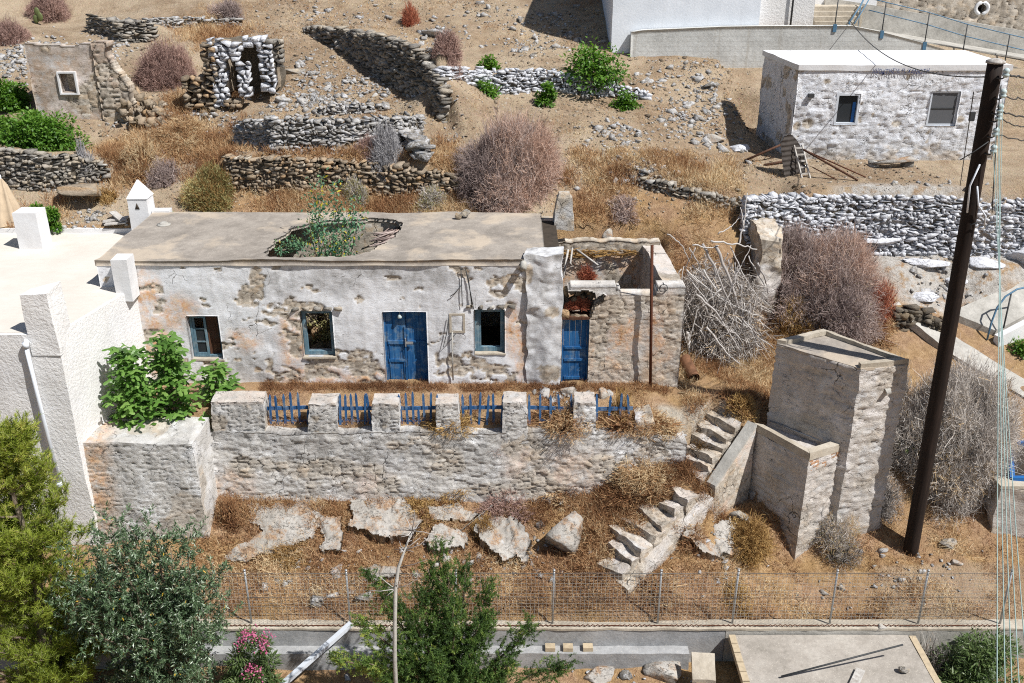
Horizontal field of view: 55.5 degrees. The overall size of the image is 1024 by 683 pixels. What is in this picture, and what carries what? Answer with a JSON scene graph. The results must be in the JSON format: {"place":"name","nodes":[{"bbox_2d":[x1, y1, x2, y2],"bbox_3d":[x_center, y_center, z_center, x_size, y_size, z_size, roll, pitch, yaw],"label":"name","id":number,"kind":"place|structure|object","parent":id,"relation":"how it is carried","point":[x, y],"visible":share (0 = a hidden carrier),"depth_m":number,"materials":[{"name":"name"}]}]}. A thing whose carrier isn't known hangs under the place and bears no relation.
{"place":"outdoors","nodes":[
{"label":"outdoors","id":0,"kind":"place"},
{"bbox_2d":[0,0,1023,682],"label":"ground","id":1,"kind":"structure","parent":0,"point":[916,348],"depth_m":31.05,"materials":[{"name":"soil"}]},
{"bbox_2d":[0,175,20,227],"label":"parasol","id":2,"kind":"object","parent":1,"relation":"on","point":[9,205],"visible":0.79,"depth_m":30.50,"materials":[{"name":"fabric"}]},
{"bbox_2d":[0,78,32,112],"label":"green shrub","id":3,"kind":"object","parent":1,"relation":"on","point":[12,96],"visible":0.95,"depth_m":34.83,"materials":[{"name":"green plant"}]},
{"bbox_2d":[0,13,34,46],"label":"dry bush","id":4,"kind":"object","parent":1,"relation":"on","point":[11,32],"visible":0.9,"depth_m":39.03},
{"bbox_2d":[0,104,92,151],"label":"green shrub","id":5,"kind":"object","parent":1,"relation":"on","point":[33,129],"visible":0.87,"depth_m":32.31,"materials":[{"name":"green plant"}]},
{"bbox_2d":[22,0,71,23],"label":"dry bush","id":6,"kind":"object","parent":1,"relation":"on","point":[52,10],"visible":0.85,"depth_m":43.37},
{"bbox_2d":[0,145,110,192],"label":"dry stone wall","id":7,"kind":"structure","parent":1,"relation":"on","point":[20,169],"depth_m":31.67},
{"bbox_2d":[0,408,119,682],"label":"pine tree","id":8,"kind":"object","parent":1,"relation":"on","point":[23,542],"visible":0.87,"depth_m":21.34,"materials":[{"name":"green plant"}]},
{"bbox_2d":[56,183,101,195],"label":"boulder","id":9,"kind":"object","parent":1,"relation":"on","point":[86,189],"visible":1,"depth_m":30.86,"materials":[{"name":"beige stone"}]},
{"bbox_2d":[0,180,171,544],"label":"white house","id":10,"kind":"structure","parent":1,"relation":"on","point":[65,318],"depth_m":24.66,"materials":[{"name":"paint"}]},
{"bbox_2d":[24,40,172,129],"bbox_3d":[-14.412,-9.312,35.230,4.906,3.220,3.682,0,24,0],"label":"ruined hut","id":11,"kind":"object","parent":1,"relation":"on","point":[88,80],"visible":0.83,"depth_m":34.10,"materials":[{"name":"stone"}]},
{"bbox_2d":[84,14,159,42],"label":"dry stone wall","id":12,"kind":"structure","parent":1,"relation":"on","point":[130,30],"depth_m":39.27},
{"bbox_2d":[117,125,168,187],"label":"dry scrub","id":13,"kind":"object","parent":1,"relation":"on","point":[133,155],"visible":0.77,"depth_m":32.29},
{"bbox_2d":[43,501,244,682],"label":"olive tree","id":14,"kind":"object","parent":1,"relation":"on","point":[164,640],"visible":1,"depth_m":21.14,"materials":[{"name":"green plant"}]},
{"bbox_2d":[83,417,217,543],"bbox_3d":[-9.287,3.841,25.426,2.972,3.551,1.341,0,24,0],"label":"raised planter","id":15,"kind":"object","parent":1,"relation":"on","point":[160,462],"visible":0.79,"depth_m":24.78,"materials":[{"name":"stone"}]},
{"bbox_2d":[100,343,172,430],"bbox_3d":[-9.694,1.221,24.910,1.550,2.397,1.612,17,29,34],"label":"fig tree","id":16,"kind":"object","parent":15,"relation":"in","point":[127,381],"visible":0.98,"depth_m":24.67,"materials":[{"name":"green plant"}]},
{"bbox_2d":[132,329,210,421],"bbox_3d":[-8.879,0.928,25.088,1.958,2.509,1.402,0,24,0],"label":"fig tree","id":17,"kind":"object","parent":15,"relation":"in","point":[171,372],"visible":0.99,"depth_m":24.92,"materials":[{"name":"green plant"}]},
{"bbox_2d":[142,152,181,190],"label":"dry bush","id":18,"kind":"object","parent":1,"relation":"on","point":[162,176],"visible":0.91,"depth_m":32.07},
{"bbox_2d":[129,29,197,93],"bbox_3d":[-13.054,-10.238,36.584,2.687,2.820,2.334,0,24,0],"label":"dry bush","id":19,"kind":"object","parent":1,"relation":"on","point":[160,67],"visible":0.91,"depth_m":36.21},
{"bbox_2d":[143,113,209,156],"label":"dry scrub","id":20,"kind":"object","parent":1,"relation":"on","point":[186,126],"visible":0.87,"depth_m":33.59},
{"bbox_2d":[141,16,243,28],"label":"dry stone wall","id":21,"kind":"structure","parent":1,"relation":"on","point":[177,21],"depth_m":40.60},
{"bbox_2d":[178,156,236,211],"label":"round bush","id":22,"kind":"object","parent":1,"relation":"on","point":[206,184],"visible":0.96,"depth_m":31.04,"materials":[{"name":"green plant"}]},
{"bbox_2d":[191,358,244,407],"bbox_3d":[-7.882,1.190,25.983,1.383,1.289,1.015,0,24,0],"label":"fig tree","id":23,"kind":"object","parent":1,"relation":"on","point":[218,373],"visible":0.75,"depth_m":25.88,"materials":[{"name":"green plant"}]},
{"bbox_2d":[206,0,246,23],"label":"dry bush","id":24,"kind":"object","parent":1,"relation":"on","point":[230,9],"visible":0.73,"depth_m":41.20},
{"bbox_2d":[214,490,245,534],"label":"dry bramble","id":25,"kind":"object","parent":1,"relation":"on","point":[228,507],"visible":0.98,"depth_m":25.47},
{"bbox_2d":[181,34,285,113],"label":"ruined doorways","id":26,"kind":"object","parent":1,"relation":"on","point":[247,63],"visible":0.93,"depth_m":34.59,"materials":[{"name":"white stone"}]},
{"bbox_2d":[219,624,286,682],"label":"flowering oleander","id":27,"kind":"object","parent":1,"relation":"on","point":[243,669],"visible":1,"depth_m":22.44,"materials":[{"name":"green plant"}]},
{"bbox_2d":[225,498,324,563],"bbox_3d":[-6.185,5.235,25.834,2.452,1.872,2.036,0,24,0],"label":"rock outcrop","id":28,"kind":"object","parent":1,"relation":"on","point":[280,522],"visible":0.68,"depth_m":25.41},
{"bbox_2d":[232,111,427,154],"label":"dry stone wall","id":29,"kind":"structure","parent":1,"relation":"on","point":[271,131],"depth_m":31.75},
{"bbox_2d":[319,516,343,554],"bbox_3d":[-4.759,5.367,25.612,0.763,1.383,1.226,0,24,0],"label":"rock outcrop","id":30,"kind":"object","parent":1,"relation":"on","point":[335,536],"visible":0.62,"depth_m":25.26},
{"bbox_2d":[94,191,573,387],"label":"derelict house","id":31,"kind":"structure","parent":1,"relation":"on","point":[449,297],"depth_m":26.74,"materials":[{"name":"paint"}]},
{"bbox_2d":[189,316,224,360],"bbox_3d":[-8.439,-0.134,26.897,0.921,1.340,0.356,0,24,0],"label":"window","id":32,"kind":"structure","parent":31,"relation":"in","point":[200,336],"depth_m":26.99,"materials":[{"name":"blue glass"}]},
{"bbox_2d":[301,311,336,358],"bbox_3d":[-5.333,-0.210,26.833,0.924,1.400,0.303,0,24,0],"label":"window","id":33,"kind":"structure","parent":31,"relation":"in","point":[304,321],"depth_m":26.97,"materials":[{"name":"wood"}]},
{"bbox_2d":[295,166,368,322],"bbox_3d":[-5.123,-2.417,28.231,1.634,5.274,1.990,9,26,20],"label":"tree tobacco","id":34,"kind":"object","parent":31,"relation":"in","point":[335,249],"visible":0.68,"depth_m":27.80,"materials":[{"name":"green plant"}]},
{"bbox_2d":[383,312,428,379],"bbox_3d":[-2.934,0.118,27.101,1.189,2.179,0.180,0,24,0],"label":"door","id":35,"kind":"structure","parent":31,"relation":"in","point":[395,330],"depth_m":27.09,"materials":[{"name":"blue paint"}]},
{"bbox_2d":[474,309,505,354],"bbox_3d":[-0.605,-0.290,26.799,0.873,1.352,0.300,0,24,0],"label":"window","id":36,"kind":"structure","parent":31,"relation":"in","point":[480,349],"depth_m":26.92,"materials":[{"name":"wood"}]},
{"bbox_2d":[221,153,471,198],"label":"dry stone wall","id":37,"kind":"structure","parent":1,"relation":"on","point":[271,171],"depth_m":31.38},
{"bbox_2d":[366,120,404,182],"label":"dry bush","id":38,"kind":"object","parent":37,"relation":"on","point":[385,145],"visible":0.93,"depth_m":31.46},
{"bbox_2d":[319,102,389,115],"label":"dry stone wall","id":39,"kind":"structure","parent":1,"relation":"on","point":[346,109],"depth_m":34.70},
{"bbox_2d":[341,176,370,208],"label":"round bush","id":40,"kind":"object","parent":1,"relation":"on","point":[357,188],"visible":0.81,"depth_m":31.16,"materials":[{"name":"beige plant"}]},
{"bbox_2d":[302,25,452,122],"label":"dry stone wall","id":41,"kind":"structure","parent":1,"relation":"on","point":[404,67],"depth_m":35.94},
{"bbox_2d":[348,495,422,544],"bbox_3d":[-3.317,4.963,25.873,1.990,1.418,1.629,0,24,0],"label":"rock outcrop","id":42,"kind":"object","parent":1,"relation":"on","point":[376,521],"visible":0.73,"depth_m":25.49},
{"bbox_2d":[369,510,436,682],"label":"dead sapling","id":43,"kind":"object","parent":1,"relation":"on","point":[396,587],"visible":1,"depth_m":19.20,"materials":[{"name":"wood"}]},
{"bbox_2d":[397,126,435,161],"bbox_3d":[-3.193,-6.612,32.295,1.231,0.799,2.768,-9,25,-19],"label":"stone stack","id":44,"kind":"object","parent":1,"relation":"on","point":[417,142],"visible":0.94,"depth_m":31.47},
{"bbox_2d":[409,181,450,212],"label":"round bush","id":45,"kind":"object","parent":1,"relation":"on","point":[430,193],"visible":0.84,"depth_m":31.06,"materials":[{"name":"beige plant"}]},
{"bbox_2d":[424,523,467,556],"bbox_3d":[-1.704,5.438,25.496,1.192,1.324,1.030,0,24,0],"label":"rock outcrop","id":46,"kind":"object","parent":1,"relation":"on","point":[442,530],"visible":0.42,"depth_m":25.21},
{"bbox_2d":[430,24,464,79],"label":"dry bush","id":47,"kind":"object","parent":1,"relation":"on","point":[445,45],"visible":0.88,"depth_m":34.48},
{"bbox_2d":[416,410,478,507],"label":"dry weeds","id":48,"kind":"object","parent":1,"relation":"on","point":[463,418],"visible":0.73,"depth_m":25.46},
{"bbox_2d":[210,391,686,504],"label":"terrace wall","id":49,"kind":"structure","parent":1,"relation":"on","point":[385,453],"depth_m":25.54,"materials":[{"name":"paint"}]},
{"bbox_2d":[267,392,308,423],"bbox_3d":[-5.867,1.854,25.517,1.109,1.204,0.057,0,24,0],"label":"picket fence","id":50,"kind":"object","parent":49,"relation":"attached to","point":[284,408],"visible":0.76,"depth_m":25.46,"materials":[{"name":"blue paint"}]},
{"bbox_2d":[338,393,371,424],"bbox_3d":[-4.123,1.859,25.519,0.944,1.141,0.057,0,24,0],"label":"picket fence","id":51,"kind":"object","parent":49,"relation":"attached to","point":[351,408],"visible":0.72,"depth_m":25.46,"materials":[{"name":"blue paint"}]},
{"bbox_2d":[398,392,437,423],"bbox_3d":[-2.449,1.852,25.516,1.053,1.208,0.057,0,24,0],"label":"picket fence","id":52,"kind":"object","parent":49,"relation":"attached to","point":[406,407],"visible":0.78,"depth_m":25.47,"materials":[{"name":"blue paint"}]},
{"bbox_2d":[461,392,503,424],"bbox_3d":[-0.766,1.849,25.514,1.126,1.176,0.057,0,24,0],"label":"picket fence","id":53,"kind":"object","parent":49,"relation":"attached to","point":[493,407],"visible":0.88,"depth_m":25.45,"materials":[{"name":"blue paint"}]},
{"bbox_2d":[325,535,582,682],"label":"juniper tree","id":54,"kind":"object","parent":1,"relation":"on","point":[444,657],"visible":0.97,"depth_m":21.04,"materials":[{"name":"green plant"}]},
{"bbox_2d":[428,503,489,522],"bbox_3d":[-1.271,4.896,26.141,1.929,1.190,0.773,-2,24,-5],"label":"rock outcrop","id":55,"kind":"object","parent":1,"relation":"on","point":[464,516],"visible":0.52,"depth_m":25.75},
{"bbox_2d":[0,0,998,682],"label":"rubble","id":56,"kind":"object","parent":1,"relation":"on","point":[308,106],"visible":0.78,"depth_m":35.57,"materials":[{"name":"stone"}]},
{"bbox_2d":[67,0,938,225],"bbox_3d":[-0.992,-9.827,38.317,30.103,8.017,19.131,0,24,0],"label":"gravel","id":57,"kind":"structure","parent":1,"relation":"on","point":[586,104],"depth_m":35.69,"materials":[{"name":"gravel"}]},
{"bbox_2d":[474,514,531,566],"bbox_3d":[-0.251,5.424,25.534,1.535,1.512,1.645,0,24,0],"label":"rock outcrop","id":58,"kind":"object","parent":1,"relation":"on","point":[511,533],"visible":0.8,"depth_m":25.12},
{"bbox_2d":[473,418,535,526],"bbox_3d":[-0.142,3.343,25.689,1.899,2.908,1.646,0,24,0],"label":"dry bramble","id":59,"kind":"object","parent":1,"relation":"on","point":[498,508],"visible":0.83,"depth_m":25.79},
{"bbox_2d":[443,99,571,212],"bbox_3d":[-0.075,-5.908,31.539,4.462,4.345,3.755,-17,29,-33],"label":"dry bush","id":60,"kind":"object","parent":1,"relation":"on","point":[512,163],"visible":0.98,"depth_m":30.70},
{"bbox_2d":[0,619,1023,669],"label":"fence footing","id":61,"kind":"object","parent":1,"relation":"on","point":[616,647],"visible":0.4,"depth_m":23.70,"materials":[{"name":"concrete"}]},
{"bbox_2d":[280,621,351,682],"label":"metal beam","id":62,"kind":"structure","parent":61,"relation":"on","point":[317,653],"depth_m":23.21,"materials":[{"name":"metal"}]},
{"bbox_2d":[59,569,1012,626],"bbox_3d":[0.565,6.178,23.390,22.748,1.626,0.178,0,24,0],"label":"wire fence","id":63,"kind":"object","parent":61,"relation":"on","point":[734,603],"visible":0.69,"depth_m":23.44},
{"bbox_2d":[7,0,1023,682],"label":"dry grass","id":64,"kind":"structure","parent":1,"relation":"on","point":[751,378],"depth_m":26.77,"materials":[{"name":"plant"}]},
{"bbox_2d":[432,66,652,99],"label":"dry stone wall","id":65,"kind":"structure","parent":1,"relation":"on","point":[515,81],"depth_m":36.40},
{"bbox_2d":[559,35,630,93],"bbox_3d":[2.999,-10.466,36.686,3.110,2.102,2.853,0,24,0],"label":"bush","id":66,"kind":"object","parent":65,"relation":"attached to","point":[597,66],"visible":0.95,"depth_m":36.27,"materials":[{"name":"green plant"}]},
{"bbox_2d":[527,399,600,505],"bbox_3d":[1.336,2.792,25.997,2.008,2.835,2.170,-14,28,-29],"label":"dry bramble","id":67,"kind":"object","parent":1,"relation":"on","point":[564,415],"visible":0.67,"depth_m":25.37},
{"bbox_2d":[545,511,583,553],"bbox_3d":[1.344,5.097,25.248,1.015,1.256,1.258,0,24,0],"label":"boulder","id":68,"kind":"object","parent":1,"relation":"on","point":[565,533],"visible":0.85,"depth_m":24.77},
{"bbox_2d":[558,237,685,387],"bbox_3d":[2.934,-0.855,28.587,3.516,3.407,4.145,0,24,0],"label":"ruined annex","id":69,"kind":"object","parent":1,"relation":"on","point":[605,337],"visible":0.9,"depth_m":27.00,"materials":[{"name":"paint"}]},
{"bbox_2d":[561,320,588,381],"bbox_3d":[1.750,0.226,27.116,0.739,1.929,0.120,0,24,0],"label":"door","id":70,"kind":"structure","parent":69,"relation":"in","point":[578,339],"depth_m":27.09,"materials":[{"name":"blue paint"}]},
{"bbox_2d":[605,192,641,224],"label":"dry bush","id":71,"kind":"object","parent":1,"relation":"on","point":[625,213],"visible":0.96,"depth_m":30.61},
{"bbox_2d":[599,398,685,512],"bbox_3d":[3.414,2.895,25.654,2.581,2.578,2.299,0,24,0],"label":"dry bramble","id":72,"kind":"object","parent":1,"relation":"on","point":[637,480],"visible":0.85,"depth_m":25.35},
{"bbox_2d":[633,565,686,619],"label":"dry weeds","id":73,"kind":"object","parent":1,"relation":"on","point":[657,581],"visible":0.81,"depth_m":24.07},
{"bbox_2d":[643,661,681,682],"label":"boulder","id":74,"kind":"object","parent":1,"relation":"on","point":[668,671],"visible":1,"depth_m":23.42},
{"bbox_2d":[597,411,756,594],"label":"stone stairs","id":75,"kind":"structure","parent":1,"relation":"on","point":[651,550],"depth_m":25.21,"materials":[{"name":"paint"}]},
{"bbox_2d":[631,176,740,213],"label":"dry stone wall","id":76,"kind":"structure","parent":1,"relation":"on","point":[682,191],"depth_m":30.77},
{"bbox_2d":[691,652,715,682],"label":"paving slab","id":77,"kind":"structure","parent":1,"relation":"on","point":[703,667],"depth_m":22.93,"materials":[{"name":"stone"}]},
{"bbox_2d":[602,0,814,52],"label":"white building","id":78,"kind":"structure","parent":1,"relation":"on","point":[623,18],"depth_m":39.47,"materials":[{"name":"paint"}]},
{"bbox_2d":[681,518,741,560],"bbox_3d":[5.282,5.460,25.355,2.098,1.756,1.029,-11,26,-23],"label":"rock outcrop","id":79,"kind":"object","parent":1,"relation":"on","point":[709,550],"visible":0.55,"depth_m":25.00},
{"bbox_2d":[667,193,782,372],"bbox_3d":[6.094,-1.649,29.117,4.547,5.512,4.490,0,24,0],"label":"brushwood heap","id":80,"kind":"object","parent":1,"relation":"on","point":[737,326],"visible":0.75,"depth_m":28.48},
{"bbox_2d":[719,578,756,619],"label":"grass tussock","id":81,"kind":"object","parent":1,"relation":"on","point":[732,590],"depth_m":24.44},
{"bbox_2d":[723,392,759,422],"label":"dry bush","id":82,"kind":"object","parent":1,"relation":"on","point":[741,400],"visible":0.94,"depth_m":26.10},
{"bbox_2d":[720,508,781,575],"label":"dry bush","id":83,"kind":"object","parent":1,"relation":"on","point":[750,534],"visible":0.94,"depth_m":25.08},
{"bbox_2d":[748,217,782,319],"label":"ruined pillar","id":84,"kind":"structure","parent":1,"relation":"on","point":[767,255],"depth_m":29.44,"materials":[{"name":"stone"}]},
{"bbox_2d":[769,293,806,342],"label":"dry bush","id":85,"kind":"object","parent":1,"relation":"on","point":[785,326],"visible":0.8,"depth_m":29.55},
{"bbox_2d":[780,134,805,177],"bbox_3d":[9.288,-5.687,32.174,1.082,2.295,0.424,-12,27,-25],"label":"curved sheet","id":86,"kind":"object","parent":1,"relation":"on","point":[789,161],"visible":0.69,"depth_m":31.97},
{"bbox_2d":[629,25,1021,68],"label":"concrete retaining wall","id":87,"kind":"structure","parent":1,"relation":"on","point":[743,46],"depth_m":39.43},
{"bbox_2d":[832,0,1023,60],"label":"railing","id":88,"kind":"object","parent":87,"relation":"on","point":[882,35],"visible":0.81,"depth_m":39.29,"materials":[{"name":"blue metal"}]},
{"bbox_2d":[751,210,902,349],"bbox_3d":[9.694,-1.855,30.200,5.004,4.200,4.738,0,24,0],"label":"dry bush","id":89,"kind":"object","parent":1,"relation":"on","point":[829,279],"visible":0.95,"depth_m":29.43,"materials":[{"name":"brown plant"}]},
{"bbox_2d":[748,329,908,559],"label":"stone tower","id":90,"kind":"structure","parent":1,"relation":"on","point":[824,442],"depth_m":25.03,"materials":[{"name":"stone"}]},
{"bbox_2d":[728,635,940,682],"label":"concrete slab","id":91,"kind":"structure","parent":1,"relation":"on","point":[765,658],"depth_m":22.89,"materials":[{"name":"concrete"}]},
{"bbox_2d":[810,504,864,575],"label":"dry bush","id":92,"kind":"object","parent":1,"relation":"on","point":[834,545],"visible":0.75,"depth_m":25.55,"materials":[{"name":"grey plant"}]},
{"bbox_2d":[813,0,876,26],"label":"concrete steps","id":93,"kind":"structure","parent":1,"relation":"on","point":[824,14],"depth_m":40.71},
{"bbox_2d":[737,191,1023,259],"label":"dry stone wall","id":94,"kind":"structure","parent":1,"relation":"on","point":[930,222],"depth_m":31.10,"materials":[{"name":"stone"}]},
{"bbox_2d":[865,274,898,334],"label":"dry bush","id":95,"kind":"object","parent":1,"relation":"on","point":[888,300],"visible":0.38,"depth_m":29.58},
{"bbox_2d":[756,50,1013,160],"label":"stone cottage","id":96,"kind":"structure","parent":1,"relation":"on","point":[876,105],"depth_m":33.12,"materials":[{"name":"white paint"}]},
{"bbox_2d":[833,93,860,124],"bbox_3d":[11.339,-7.877,32.955,0.834,1.087,0.120,0,24,0],"label":"window","id":97,"kind":"structure","parent":96,"relation":"in","point":[847,106],"depth_m":32.99,"materials":[{"name":"white paint"}]},
{"bbox_2d":[925,91,960,125],"bbox_3d":[14.607,-7.923,33.033,1.026,1.205,0.120,0,24,0],"label":"window","id":98,"kind":"structure","parent":96,"relation":"in","point":[943,106],"depth_m":32.99,"materials":[{"name":"white paint"}]},
{"bbox_2d":[880,470,908,529],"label":"dry bush","id":99,"kind":"object","parent":1,"relation":"on","point":[888,506],"visible":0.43,"depth_m":25.96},
{"bbox_2d":[890,304,942,331],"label":"dry stone wall","id":100,"kind":"structure","parent":1,"relation":"on","point":[906,316],"depth_m":29.71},
{"bbox_2d":[824,0,1023,53],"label":"ramp wall","id":101,"kind":"structure","parent":1,"relation":"on","point":[872,20],"depth_m":42.05,"materials":[{"name":"concrete"}]},
{"bbox_2d":[862,27,1023,59],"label":"ramp","id":102,"kind":"structure","parent":1,"relation":"on","point":[971,48],"depth_m":40.70,"materials":[{"name":"concrete"}]},
{"bbox_2d":[876,0,1023,30],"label":"rubble wall","id":103,"kind":"structure","parent":1,"relation":"on","point":[1006,13],"depth_m":42.13,"materials":[{"name":"stone"}]},
{"bbox_2d":[889,333,1023,521],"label":"dry bush","id":104,"kind":"object","parent":1,"relation":"on","point":[971,404],"visible":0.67,"depth_m":25.77,"materials":[{"name":"plant"}]},
{"bbox_2d":[903,58,1009,556],"bbox_3d":[10.288,-0.038,23.171,0.906,12.984,0.545,0,24,0],"label":"utility pole","id":105,"kind":"object","parent":1,"relation":"on","point":[970,207],"visible":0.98,"depth_m":22.60,"materials":[{"name":"brown wood"}]},
{"bbox_2d":[996,99,1002,682],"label":"power line","id":106,"kind":"object","parent":105,"relation":"attached to","point":[997,441],"visible":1,"depth_m":12.02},
{"bbox_2d":[999,128,1005,682],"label":"power line","id":107,"kind":"object","parent":105,"relation":"attached to","point":[1000,436],"visible":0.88,"depth_m":12.15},
{"bbox_2d":[998,119,1011,682],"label":"power line","id":108,"kind":"object","parent":105,"relation":"attached to","point":[1004,451],"visible":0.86,"depth_m":12.02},
{"bbox_2d":[995,135,1019,682],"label":"power line","id":109,"kind":"object","parent":105,"relation":"attached to","point":[1007,464],"visible":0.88,"depth_m":11.86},
{"bbox_2d":[926,427,987,534],"bbox_3d":[11.855,3.550,26.083,1.924,3.020,1.891,-8,25,-17],"label":"dry bush","id":110,"kind":"object","parent":1,"relation":"on","point":[970,507],"visible":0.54,"depth_m":25.79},
{"bbox_2d":[928,626,1023,682],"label":"oleander shrub","id":111,"kind":"object","parent":1,"relation":"on","point":[972,662],"visible":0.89,"depth_m":22.75,"materials":[{"name":"green plant"}]},
{"bbox_2d":[959,282,1023,335],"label":"ramp slab","id":112,"kind":"structure","parent":1,"relation":"on","point":[977,314],"depth_m":30.53,"materials":[{"name":"concrete"}]},
{"bbox_2d":[983,473,1023,537],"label":"stone retaining wall","id":113,"kind":"structure","parent":1,"relation":"on","point":[1018,486],"depth_m":25.68,"materials":[{"name":"stone"}]},
{"bbox_2d":[894,302,1023,398],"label":"path","id":114,"kind":"structure","parent":0,"point":[930,336],"depth_m":29.37,"materials":[{"name":"concrete"}]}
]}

